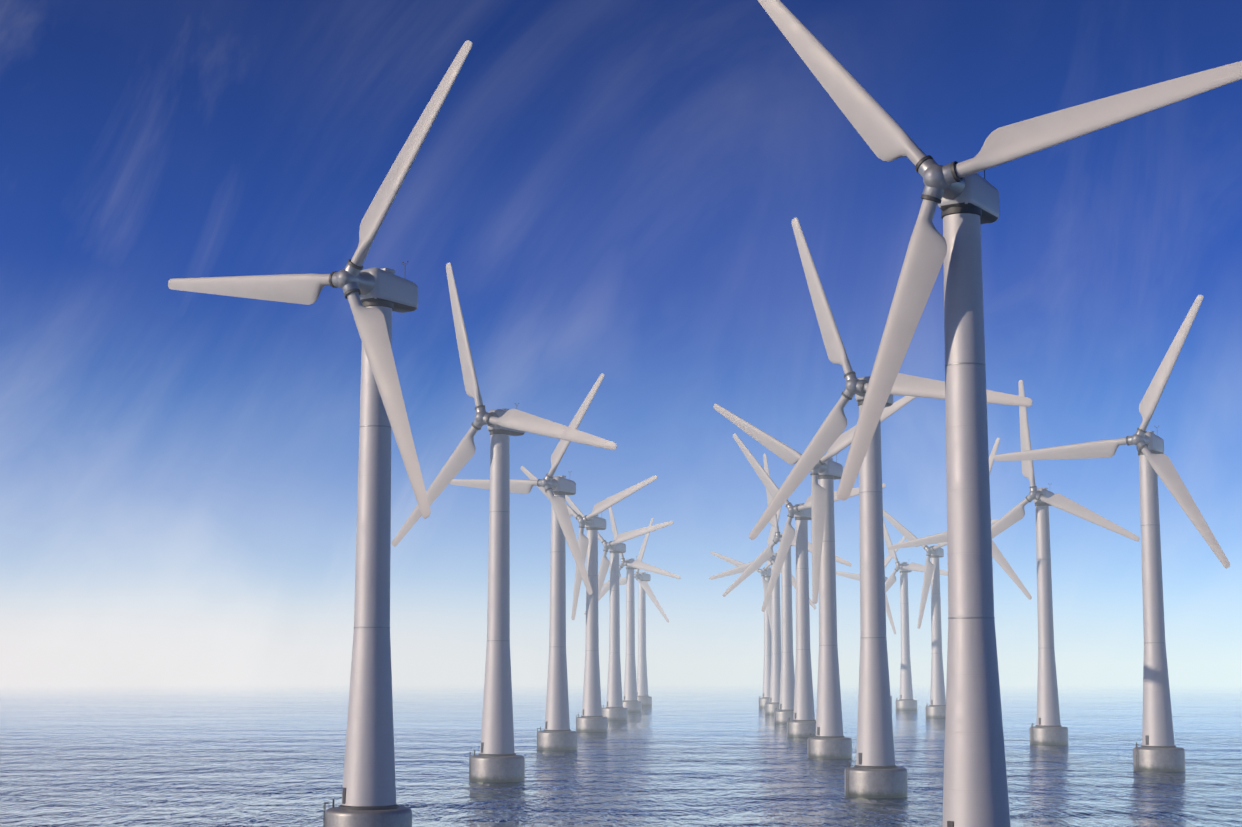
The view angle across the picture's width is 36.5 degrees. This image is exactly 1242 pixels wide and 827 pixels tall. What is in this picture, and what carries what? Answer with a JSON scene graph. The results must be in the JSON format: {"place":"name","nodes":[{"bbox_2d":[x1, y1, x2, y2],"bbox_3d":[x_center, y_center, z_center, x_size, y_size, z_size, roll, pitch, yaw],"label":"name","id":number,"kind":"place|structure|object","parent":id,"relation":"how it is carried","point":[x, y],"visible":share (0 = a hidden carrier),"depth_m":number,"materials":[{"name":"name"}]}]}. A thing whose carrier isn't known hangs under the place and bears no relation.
{"place":"outdoors","nodes":[
{"label":"outdoors","id":0,"kind":"place"},
{"bbox_2d":[0,683,1241,826],"bbox_3d":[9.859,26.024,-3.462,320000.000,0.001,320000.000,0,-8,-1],"label":"sea","id":1,"kind":"structure","parent":0,"point":[663,761],"depth_m":486.85,"materials":[{"name":"blue liquid"}]},
{"bbox_2d":[168,40,472,826],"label":"wind turbine","id":2,"kind":"object","parent":1,"relation":"on","point":[375,297],"visible":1,"depth_m":273.75,"materials":[{"name":"paint"}]},
{"bbox_2d":[392,262,616,781],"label":"wind turbine","id":3,"kind":"object","parent":1,"relation":"on","point":[496,759],"visible":0.98,"depth_m":430.58,"materials":[{"name":"paint"}]},
{"bbox_2d":[449,373,604,749],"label":"wind turbine","id":4,"kind":"object","parent":1,"relation":"on","point":[556,733],"visible":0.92,"depth_m":585.21,"materials":[{"name":"paint"}]},
{"bbox_2d":[521,466,657,731],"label":"wind turbine","id":5,"kind":"object","parent":1,"relation":"on","point":[591,719],"visible":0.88,"depth_m":741.84,"materials":[{"name":"paint"}]},
{"bbox_2d":[565,495,673,719],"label":"wind turbine","id":6,"kind":"object","parent":1,"relation":"on","point":[614,709],"visible":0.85,"depth_m":897.67,"materials":[{"name":"paint"}]},
{"bbox_2d":[584,497,680,711],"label":"wind turbine","id":7,"kind":"object","parent":1,"relation":"on","point":[631,703],"visible":0.79,"depth_m":1053.41,"materials":[{"name":"paint"}]},
{"bbox_2d":[602,518,668,705],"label":"wind turbine","id":8,"kind":"object","parent":1,"relation":"on","point":[643,697],"visible":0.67,"depth_m":1209.39,"materials":[{"name":"paint"}]},
{"bbox_2d":[710,535,795,707],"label":"wind turbine","id":9,"kind":"object","parent":1,"relation":"on","point":[765,572],"visible":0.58,"depth_m":1152.69,"materials":[{"name":"paint"}]},
{"bbox_2d":[709,506,815,713],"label":"wind turbine","id":10,"kind":"object","parent":1,"relation":"on","point":[771,705],"visible":0.65,"depth_m":999.01,"materials":[{"name":"paint"}]},
{"bbox_2d":[722,454,851,723],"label":"wind turbine","id":11,"kind":"object","parent":1,"relation":"on","point":[783,713],"visible":0.81,"depth_m":844.91,"materials":[{"name":"paint"}]},
{"bbox_2d":[733,433,885,736],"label":"wind turbine","id":12,"kind":"object","parent":1,"relation":"on","point":[802,723],"visible":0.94,"depth_m":690.93,"materials":[{"name":"paint"}]},
{"bbox_2d":[713,396,915,758],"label":"wind turbine","id":13,"kind":"object","parent":1,"relation":"on","point":[829,740],"visible":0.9,"depth_m":534.60,"materials":[{"name":"paint"}]},
{"bbox_2d":[836,537,905,703],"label":"wind turbine","id":14,"kind":"object","parent":1,"relation":"on","point":[888,558],"visible":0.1,"depth_m":1243.97,"materials":[{"name":"paint"}]},
{"bbox_2d":[749,217,1032,797],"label":"wind turbine","id":15,"kind":"object","parent":1,"relation":"on","point":[875,771],"visible":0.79,"depth_m":380.95,"materials":[{"name":"paint"}]},
{"bbox_2d":[883,520,947,709],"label":"wind turbine","id":16,"kind":"object","parent":1,"relation":"on","point":[906,701],"visible":0.85,"depth_m":1091.36,"materials":[{"name":"paint"}]},
{"bbox_2d":[883,509,997,717],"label":"wind turbine","id":17,"kind":"object","parent":1,"relation":"on","point":[936,708],"visible":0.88,"depth_m":937.33,"materials":[{"name":"paint"}]},
{"bbox_2d":[888,438,1031,599],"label":"wind turbine","id":18,"kind":"object","parent":1,"relation":"on","point":[1000,559],"visible":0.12,"depth_m":782.05,"materials":[{"name":"paint"}]},
{"bbox_2d":[758,0,1241,826],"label":"wind turbine","id":19,"kind":"object","parent":1,"relation":"on","point":[964,196],"visible":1,"depth_m":218.35,"materials":[{"name":"paint"}]},
{"bbox_2d":[947,380,1139,744],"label":"wind turbine","id":20,"kind":"object","parent":1,"relation":"on","point":[1047,729],"visible":0.96,"depth_m":626.80,"materials":[{"name":"paint"}]},
{"bbox_2d":[994,295,1229,771],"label":"wind turbine","id":21,"kind":"object","parent":1,"relation":"on","point":[1158,750],"visible":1,"depth_m":471.82,"materials":[{"name":"paint"}]},
{"bbox_2d":[0,0,1241,698],"label":"sky","id":22,"kind":"structure","parent":0,"point":[615,189],"materials":[{"name":"blue"}]}
]}

